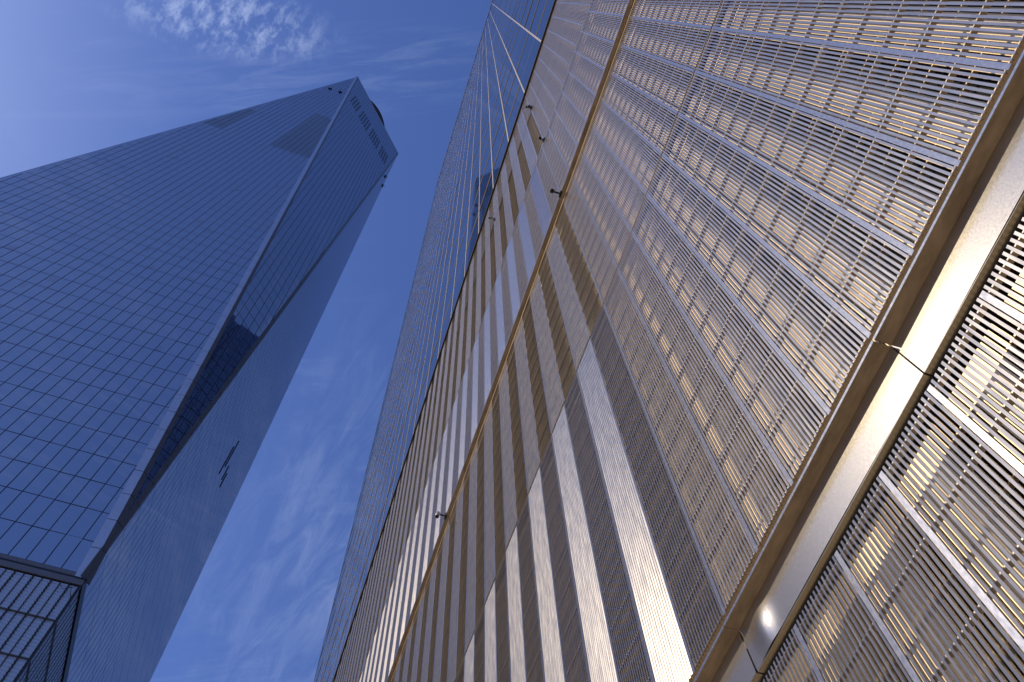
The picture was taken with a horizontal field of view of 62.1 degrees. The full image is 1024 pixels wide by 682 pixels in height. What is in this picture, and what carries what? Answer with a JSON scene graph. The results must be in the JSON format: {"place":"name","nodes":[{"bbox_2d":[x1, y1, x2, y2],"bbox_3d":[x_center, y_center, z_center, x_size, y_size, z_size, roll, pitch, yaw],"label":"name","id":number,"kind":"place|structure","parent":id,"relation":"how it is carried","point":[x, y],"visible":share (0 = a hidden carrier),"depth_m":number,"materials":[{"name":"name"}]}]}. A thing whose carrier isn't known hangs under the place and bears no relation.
{"place":"outdoors","nodes":[
{"label":"outdoors","id":0,"kind":"place"},
{"bbox_2d":[0,0,491,681],"label":"sky","id":1,"kind":"structure","parent":0,"point":[78,77],"materials":[{"name":"blue"}]},
{"bbox_2d":[314,0,1023,681],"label":"office tower","id":2,"kind":"structure","parent":0,"point":[708,366],"depth_m":5.47,"materials":[{"name":"metal"}]},
{"bbox_2d":[314,0,522,681],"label":"windows","id":3,"kind":"structure","parent":2,"relation":"in","point":[484,78],"depth_m":65.23,"materials":[{"name":"blue glass"}]},
{"bbox_2d":[420,328,434,390],"bbox_3d":[-3.390,0.632,34.462,0.003,4.365,1.524,17,-70,-8],"label":"window","id":4,"kind":"structure","parent":2,"relation":"in","point":[428,354],"depth_m":34.32,"materials":[{"name":"blue glass"}]},
{"bbox_2d":[431,294,445,356],"bbox_3d":[-2.906,-0.713,33.934,0.004,4.365,1.524,17,-70,-8],"label":"window","id":5,"kind":"structure","parent":2,"relation":"in","point":[439,321],"depth_m":33.84,"materials":[{"name":"blue glass"}]},
{"bbox_2d":[438,295,452,355],"bbox_3d":[-2.297,-0.487,29.515,0.005,4.033,1.524,17,-70,-8],"label":"window","id":6,"kind":"structure","parent":2,"relation":"in","point":[448,315],"depth_m":29.85,"materials":[{"name":"blue glass"}]},
{"bbox_2d":[443,259,456,319],"bbox_3d":[-2.426,-2.060,33.406,0.001,4.365,1.524,17,-69,-8],"label":"window","id":7,"kind":"structure","parent":2,"relation":"in","point":[450,288],"depth_m":33.28,"materials":[{"name":"blue glass"}]},
{"bbox_2d":[451,253,465,315],"bbox_3d":[-1.817,-1.833,28.986,0.006,4.033,1.524,17,-69,-8],"label":"window","id":8,"kind":"structure","parent":2,"relation":"in","point":[460,278],"depth_m":29.41,"materials":[{"name":"blue glass"}]},
{"bbox_2d":[455,225,467,282],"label":"window","id":9,"kind":"structure","parent":2,"relation":"in","point":[462,250],"depth_m":32.74,"materials":[{"name":"blue glass"}]},
{"bbox_2d":[465,215,478,272],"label":"window","id":10,"kind":"structure","parent":2,"relation":"in","point":[475,232],"depth_m":28.81,"materials":[{"name":"blue glass"}]},
{"bbox_2d":[467,190,478,245],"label":"window","id":11,"kind":"structure","parent":2,"relation":"in","point":[475,210],"depth_m":32.18,"materials":[{"name":"blue glass"}]},
{"bbox_2d":[479,153,491,208],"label":"window","id":12,"kind":"structure","parent":2,"relation":"in","point":[487,173],"depth_m":31.60,"materials":[{"name":"blue glass"}]},
{"bbox_2d":[479,175,492,229],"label":"window","id":13,"kind":"structure","parent":2,"relation":"in","point":[490,186],"depth_m":28.23,"materials":[{"name":"blue glass"}]},
{"bbox_2d":[492,114,505,164],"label":"window","id":14,"kind":"structure","parent":2,"relation":"in","point":[497,142],"depth_m":31.21,"materials":[{"name":"blue glass"}]},
{"bbox_2d":[493,131,507,183],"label":"window","id":15,"kind":"structure","parent":2,"relation":"in","point":[505,140],"depth_m":27.75,"materials":[{"name":"blue glass"}]},
{"bbox_2d":[504,75,519,124],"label":"window","id":16,"kind":"structure","parent":2,"relation":"in","point":[516,83],"depth_m":30.61,"materials":[{"name":"blue glass"}]},
{"bbox_2d":[507,85,523,137],"bbox_3d":[0.112,-7.216,26.874,0.001,4.033,1.524,17,-69,-8],"label":"window","id":17,"kind":"structure","parent":2,"relation":"in","point":[520,94],"depth_m":27.20,"materials":[{"name":"blue glass"}]},
{"bbox_2d":[513,29,527,69],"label":"window","id":18,"kind":"structure","parent":2,"relation":"in","point":[524,34],"depth_m":34.27,"materials":[{"name":"blue glass"}]},
{"bbox_2d":[517,32,534,80],"bbox_3d":[0.464,-10.136,30.237,0.001,4.365,1.524,16,-69,-8],"label":"window","id":19,"kind":"structure","parent":2,"relation":"in","point":[528,45],"depth_m":30.09,"materials":[{"name":"blue glass"}]},
{"bbox_2d":[521,38,540,90],"bbox_3d":[0.589,-8.564,26.345,0.010,4.033,1.524,17,-70,-8],"label":"window","id":20,"kind":"structure","parent":2,"relation":"in","point":[526,74],"depth_m":26.74,"materials":[{"name":"blue glass"}]},
{"bbox_2d":[530,0,546,34],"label":"window","id":21,"kind":"structure","parent":2,"relation":"in","point":[541,4],"depth_m":29.59,"materials":[{"name":"blue glass"}]},
{"bbox_2d":[536,0,553,39],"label":"window","id":22,"kind":"structure","parent":2,"relation":"in","point":[549,4],"depth_m":26.20,"materials":[{"name":"blue glass"}]},
{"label":"plaza","id":23,"kind":"structure","parent":0,"visible":0},
{"bbox_2d":[0,76,397,681],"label":"skyscraper","id":24,"kind":"structure","parent":23,"relation":"on","point":[165,296],"depth_m":116.43,"materials":[{"name":"blue glass"}]},
{"bbox_2d":[0,431,18,451],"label":"window","id":25,"kind":"structure","parent":24,"relation":"in","point":[6,437],"depth_m":80.90,"materials":[{"name":"blue glass"}]},
{"bbox_2d":[0,487,21,513],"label":"window","id":26,"kind":"structure","parent":24,"relation":"in","point":[7,495],"depth_m":73.98,"materials":[{"name":"blue glass"}]},
{"bbox_2d":[0,363,22,381],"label":"window","id":27,"kind":"structure","parent":24,"relation":"in","point":[11,369],"depth_m":90.83,"materials":[{"name":"blue glass"}]},
{"bbox_2d":[0,408,24,429],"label":"window","id":28,"kind":"structure","parent":24,"relation":"in","point":[13,414],"depth_m":83.90,"materials":[{"name":"blue glass"}]},
{"bbox_2d":[0,460,27,485],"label":"window","id":29,"kind":"structure","parent":24,"relation":"in","point":[15,467],"depth_m":76.99,"materials":[{"name":"blue glass"}]},
{"bbox_2d":[0,345,28,361],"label":"window","id":30,"kind":"structure","parent":24,"relation":"in","point":[11,355],"depth_m":94.15,"materials":[{"name":"blue glass"}]},
{"bbox_2d":[0,522,30,553],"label":"window","id":31,"kind":"structure","parent":24,"relation":"in","point":[16,532],"depth_m":70.07,"materials":[{"name":"blue glass"}]},
{"bbox_2d":[0,386,30,406],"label":"window","id":32,"kind":"structure","parent":24,"relation":"in","point":[10,400],"depth_m":87.23,"materials":[{"name":"blue glass"}]},
{"bbox_2d":[0,435,33,458],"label":"window","id":33,"kind":"structure","parent":24,"relation":"in","point":[21,441],"depth_m":80.32,"materials":[{"name":"blue glass"}]},
{"bbox_2d":[0,492,37,520],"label":"window","id":34,"kind":"structure","parent":24,"relation":"in","point":[19,505],"depth_m":73.40,"materials":[{"name":"blue glass"}]},
{"bbox_2d":[5,328,32,344],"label":"window","id":35,"kind":"structure","parent":24,"relation":"in","point":[21,334],"depth_m":97.66,"materials":[{"name":"blue glass"}]},
{"bbox_2d":[6,367,35,385],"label":"window","id":36,"kind":"structure","parent":24,"relation":"in","point":[25,372],"depth_m":90.76,"materials":[{"name":"blue glass"}]},
{"bbox_2d":[7,412,38,433],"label":"window","id":37,"kind":"structure","parent":24,"relation":"in","point":[27,418],"depth_m":83.85,"materials":[{"name":"blue glass"}]},
{"bbox_2d":[7,464,42,489],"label":"window","id":38,"kind":"structure","parent":24,"relation":"in","point":[31,471],"depth_m":76.97,"materials":[{"name":"blue glass"}]},
{"bbox_2d":[12,349,40,365],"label":"window","id":39,"kind":"structure","parent":24,"relation":"in","point":[30,354],"depth_m":94.32,"materials":[{"name":"blue glass"}]},
{"bbox_2d":[9,527,47,558],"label":"window","id":40,"kind":"structure","parent":24,"relation":"in","point":[34,535],"depth_m":70.07,"materials":[{"name":"blue glass"}]},
{"bbox_2d":[14,390,43,410],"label":"window","id":41,"kind":"structure","parent":24,"relation":"in","point":[24,404],"depth_m":87.43,"materials":[{"name":"blue glass"}]},
{"bbox_2d":[15,439,48,462],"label":"window","id":42,"kind":"structure","parent":24,"relation":"in","point":[36,445],"depth_m":80.53,"materials":[{"name":"blue glass"}]},
{"bbox_2d":[18,332,45,347],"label":"window","id":43,"kind":"structure","parent":24,"relation":"in","point":[35,337],"depth_m":97.89,"materials":[{"name":"blue glass"}]},
{"bbox_2d":[20,371,48,388],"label":"window","id":44,"kind":"structure","parent":24,"relation":"in","point":[38,376],"depth_m":91.01,"materials":[{"name":"blue glass"}]},
{"bbox_2d":[17,496,52,524],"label":"window","id":45,"kind":"structure","parent":24,"relation":"in","point":[35,510],"depth_m":73.64,"materials":[{"name":"blue glass"}]},
{"bbox_2d":[22,415,53,437],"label":"window","id":46,"kind":"structure","parent":24,"relation":"in","point":[40,423],"depth_m":84.11,"materials":[{"name":"blue glass"}]},
{"bbox_2d":[25,352,52,369],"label":"window","id":47,"kind":"structure","parent":24,"relation":"in","point":[41,359],"depth_m":94.52,"materials":[{"name":"blue glass"}]},
{"bbox_2d":[24,468,58,494],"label":"window","id":48,"kind":"structure","parent":24,"relation":"in","point":[46,475],"depth_m":77.19,"materials":[{"name":"blue glass"}]},
{"bbox_2d":[28,394,57,414],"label":"window","id":49,"kind":"structure","parent":24,"relation":"in","point":[39,407],"depth_m":87.61,"materials":[{"name":"blue glass"}]},
{"bbox_2d":[30,336,56,351],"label":"window","id":50,"kind":"structure","parent":24,"relation":"in","point":[46,341],"depth_m":98.10,"materials":[{"name":"blue glass"}]},
{"bbox_2d":[27,531,64,562],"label":"window","id":51,"kind":"structure","parent":24,"relation":"in","point":[51,540],"depth_m":70.29,"materials":[{"name":"blue glass"}]},
{"bbox_2d":[31,443,63,466],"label":"window","id":52,"kind":"structure","parent":24,"relation":"in","point":[45,456],"depth_m":80.76,"materials":[{"name":"blue glass"}]},
{"bbox_2d":[33,374,61,392],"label":"window","id":53,"kind":"structure","parent":24,"relation":"in","point":[51,380],"depth_m":91.20,"materials":[{"name":"blue glass"}]},
{"bbox_2d":[33,500,69,529],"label":"window","id":54,"kind":"structure","parent":24,"relation":"in","point":[50,516],"depth_m":73.83,"materials":[{"name":"blue glass"}]},
{"bbox_2d":[36,419,66,441],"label":"window","id":55,"kind":"structure","parent":24,"relation":"in","point":[56,426],"depth_m":84.27,"materials":[{"name":"blue glass"}]},
{"bbox_2d":[39,356,65,372],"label":"window","id":56,"kind":"structure","parent":24,"relation":"in","point":[52,364],"depth_m":94.78,"materials":[{"name":"blue glass"}]},
{"bbox_2d":[43,339,69,354],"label":"window","id":57,"kind":"structure","parent":24,"relation":"in","point":[59,344],"depth_m":98.29,"materials":[{"name":"blue glass"}]},
{"bbox_2d":[40,472,73,498],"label":"window","id":58,"kind":"structure","parent":24,"relation":"in","point":[61,480],"depth_m":77.37,"materials":[{"name":"blue glass"}]},
{"bbox_2d":[42,398,71,418],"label":"window","id":59,"kind":"structure","parent":24,"relation":"in","point":[57,407],"depth_m":87.84,"materials":[{"name":"blue glass"}]},
{"bbox_2d":[46,378,75,396],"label":"window","id":60,"kind":"structure","parent":24,"relation":"in","point":[64,384],"depth_m":91.40,"materials":[{"name":"blue glass"}]},
{"bbox_2d":[46,447,77,470],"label":"window","id":61,"kind":"structure","parent":24,"relation":"in","point":[61,459],"depth_m":80.96,"materials":[{"name":"blue glass"}]},
{"bbox_2d":[44,535,81,567],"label":"window","id":62,"kind":"structure","parent":24,"relation":"in","point":[69,543],"depth_m":70.53,"materials":[{"name":"blue glass"}]},
{"bbox_2d":[51,360,77,376],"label":"window","id":63,"kind":"structure","parent":24,"relation":"in","point":[68,365],"depth_m":94.96,"materials":[{"name":"blue glass"}]},
{"bbox_2d":[51,423,81,445],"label":"window","id":64,"kind":"structure","parent":24,"relation":"in","point":[70,430],"depth_m":84.53,"materials":[{"name":"blue glass"}]},
{"bbox_2d":[50,504,85,533],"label":"window","id":65,"kind":"structure","parent":24,"relation":"in","point":[69,517],"depth_m":74.04,"materials":[{"name":"blue glass"}]},
{"bbox_2d":[55,343,80,358],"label":"window","id":66,"kind":"structure","parent":24,"relation":"in","point":[71,348],"depth_m":98.49,"materials":[{"name":"blue glass"}]},
{"bbox_2d":[56,402,84,421],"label":"window","id":67,"kind":"structure","parent":24,"relation":"in","point":[74,407],"depth_m":88.08,"materials":[{"name":"blue glass"}]},
{"bbox_2d":[56,476,88,502],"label":"window","id":68,"kind":"structure","parent":24,"relation":"in","point":[77,484],"depth_m":77.60,"materials":[{"name":"blue glass"}]},
{"bbox_2d":[60,382,87,400],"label":"window","id":69,"kind":"structure","parent":24,"relation":"in","point":[78,387],"depth_m":91.61,"materials":[{"name":"blue glass"}]},
{"bbox_2d":[61,451,92,474],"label":"window","id":70,"kind":"structure","parent":24,"relation":"in","point":[76,463],"depth_m":81.17,"materials":[{"name":"blue glass"}]},
{"bbox_2d":[62,539,92,571],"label":"window","id":71,"kind":"structure","parent":24,"relation":"in","point":[77,557],"depth_m":70.55,"materials":[{"name":"blue glass"}]},
{"bbox_2d":[64,363,90,380],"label":"window","id":72,"kind":"structure","parent":24,"relation":"in","point":[80,369],"depth_m":95.12,"materials":[{"name":"blue glass"}]},
{"bbox_2d":[66,427,95,449],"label":"window","id":73,"kind":"structure","parent":24,"relation":"in","point":[84,434],"depth_m":84.70,"materials":[{"name":"blue glass"}]},
{"bbox_2d":[69,346,93,362],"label":"window","id":74,"kind":"structure","parent":24,"relation":"in","point":[83,351],"depth_m":98.74,"materials":[{"name":"blue glass"}]},
{"bbox_2d":[70,405,97,425],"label":"window","id":75,"kind":"structure","parent":24,"relation":"in","point":[87,412],"depth_m":88.29,"materials":[{"name":"blue glass"}]},
{"bbox_2d":[67,508,101,537],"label":"window","id":76,"kind":"structure","parent":24,"relation":"in","point":[80,528],"depth_m":74.26,"materials":[{"name":"blue glass"}]},
{"bbox_2d":[74,385,100,404],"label":"window","id":77,"kind":"structure","parent":24,"relation":"in","point":[90,391],"depth_m":91.84,"materials":[{"name":"blue glass"}]},
{"bbox_2d":[72,480,103,506],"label":"window","id":78,"kind":"structure","parent":24,"relation":"in","point":[92,488],"depth_m":77.81,"materials":[{"name":"blue glass"}]},
{"bbox_2d":[78,367,102,384],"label":"window","id":79,"kind":"structure","parent":24,"relation":"in","point":[93,372],"depth_m":95.40,"materials":[{"name":"blue glass"}]},
{"bbox_2d":[76,455,106,478],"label":"window","id":80,"kind":"structure","parent":24,"relation":"in","point":[95,462],"depth_m":81.36,"materials":[{"name":"blue glass"}]},
{"bbox_2d":[81,350,104,365],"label":"window","id":81,"kind":"structure","parent":24,"relation":"in","point":[92,358],"depth_m":98.93,"materials":[{"name":"blue glass"}]},
{"bbox_2d":[80,431,109,453],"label":"window","id":82,"kind":"structure","parent":24,"relation":"in","point":[98,438],"depth_m":84.92,"materials":[{"name":"blue glass"}]},
{"bbox_2d":[84,513,108,540],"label":"window","id":83,"kind":"structure","parent":24,"relation":"in","point":[94,531],"depth_m":74.23,"materials":[{"name":"blue glass"}]},
{"bbox_2d":[83,409,111,429],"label":"window","id":84,"kind":"structure","parent":24,"relation":"in","point":[95,422],"depth_m":88.47,"materials":[{"name":"blue glass"}]},
{"bbox_2d":[87,389,113,407],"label":"window","id":85,"kind":"structure","parent":24,"relation":"in","point":[103,395],"depth_m":92.01,"materials":[{"name":"blue glass"}]},
{"bbox_2d":[90,370,115,387],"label":"window","id":86,"kind":"structure","parent":24,"relation":"in","point":[105,376],"depth_m":95.56,"materials":[{"name":"blue glass"}]},
{"bbox_2d":[88,484,118,510],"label":"window","id":87,"kind":"structure","parent":24,"relation":"in","point":[107,492],"depth_m":78.01,"materials":[{"name":"blue glass"}]},
{"bbox_2d":[93,353,117,368],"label":"window","id":88,"kind":"structure","parent":24,"relation":"in","point":[107,359],"depth_m":99.21,"materials":[{"name":"blue glass"}]},
{"bbox_2d":[91,458,120,482],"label":"window","id":89,"kind":"structure","parent":24,"relation":"in","point":[108,468],"depth_m":81.58,"materials":[{"name":"blue glass"}]},
{"bbox_2d":[95,435,122,457],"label":"window","id":90,"kind":"structure","parent":24,"relation":"in","point":[112,441],"depth_m":85.14,"materials":[{"name":"blue glass"}]},
{"bbox_2d":[98,413,124,433],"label":"window","id":91,"kind":"structure","parent":24,"relation":"in","point":[111,423],"depth_m":88.68,"materials":[{"name":"blue glass"}]},
{"bbox_2d":[100,393,125,411],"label":"window","id":92,"kind":"structure","parent":24,"relation":"in","point":[116,398],"depth_m":92.24,"materials":[{"name":"blue glass"}]},
{"bbox_2d":[103,374,127,391],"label":"window","id":93,"kind":"structure","parent":24,"relation":"in","point":[117,380],"depth_m":95.82,"materials":[{"name":"blue glass"}]},
{"bbox_2d":[106,463,135,486],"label":"window","id":94,"kind":"structure","parent":24,"relation":"in","point":[124,470],"depth_m":81.76,"materials":[{"name":"blue glass"}]},
{"bbox_2d":[109,439,136,460],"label":"window","id":95,"kind":"structure","parent":24,"relation":"in","point":[126,445],"depth_m":85.34,"materials":[{"name":"blue glass"}]},
{"bbox_2d":[112,417,137,437],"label":"window","id":96,"kind":"structure","parent":24,"relation":"in","point":[126,425],"depth_m":88.90,"materials":[{"name":"blue glass"}]},
{"bbox_2d":[114,396,139,415],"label":"window","id":97,"kind":"structure","parent":24,"relation":"in","point":[124,408],"depth_m":92.46,"materials":[{"name":"blue glass"}]},
{"bbox_2d":[116,377,139,394],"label":"window","id":98,"kind":"structure","parent":24,"relation":"in","point":[130,383],"depth_m":96.05,"materials":[{"name":"blue glass"}]},
{"bbox_2d":[117,360,140,376],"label":"window","id":99,"kind":"structure","parent":24,"relation":"in","point":[131,366],"depth_m":99.54,"materials":[{"name":"blue glass"}]},
{"bbox_2d":[123,442,147,464],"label":"window","id":100,"kind":"structure","parent":24,"relation":"in","point":[135,455],"depth_m":85.43,"materials":[{"name":"blue glass"}]},
{"bbox_2d":[125,420,150,440],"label":"window","id":101,"kind":"structure","parent":24,"relation":"in","point":[140,428],"depth_m":89.13,"materials":[{"name":"blue glass"}]},
{"bbox_2d":[127,400,151,418],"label":"window","id":102,"kind":"structure","parent":24,"relation":"in","point":[140,408],"depth_m":92.68,"materials":[{"name":"blue glass"}]},
{"bbox_2d":[128,381,152,398],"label":"window","id":103,"kind":"structure","parent":24,"relation":"in","point":[142,387],"depth_m":96.24,"materials":[{"name":"blue glass"}]},
{"bbox_2d":[130,363,152,379],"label":"window","id":104,"kind":"structure","parent":24,"relation":"in","point":[143,369],"depth_m":99.81,"materials":[{"name":"blue glass"}]},
{"bbox_2d":[140,404,163,422],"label":"window","id":105,"kind":"structure","parent":24,"relation":"in","point":[151,414],"depth_m":92.87,"materials":[{"name":"blue glass"}]},
{"bbox_2d":[141,385,164,402],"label":"window","id":106,"kind":"structure","parent":24,"relation":"in","point":[155,390],"depth_m":96.43,"materials":[{"name":"blue glass"}]},
{"bbox_2d":[154,388,176,405],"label":"window","id":107,"kind":"structure","parent":24,"relation":"in","point":[167,394],"depth_m":96.65,"materials":[{"name":"blue glass"}]},
{"bbox_2d":[160,434,177,459],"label":"window","id":108,"kind":"structure","parent":24,"relation":"in","point":[171,442],"depth_m":89.95,"materials":[{"name":"blue glass"}]},
{"bbox_2d":[172,418,187,441],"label":"window","id":109,"kind":"structure","parent":24,"relation":"in","point":[181,427],"depth_m":93.75,"materials":[{"name":"blue glass"}]},
{"bbox_2d":[0,78,397,681],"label":"windows","id":110,"kind":"structure","parent":24,"relation":"in","point":[168,621],"depth_m":134.07,"materials":[{"name":"blue glass"}]},
{"bbox_2d":[203,109,330,157],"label":"grey windows","id":111,"kind":"structure","parent":24,"relation":"in","point":[247,112],"depth_m":237.79,"materials":[{"name":"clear glass"}]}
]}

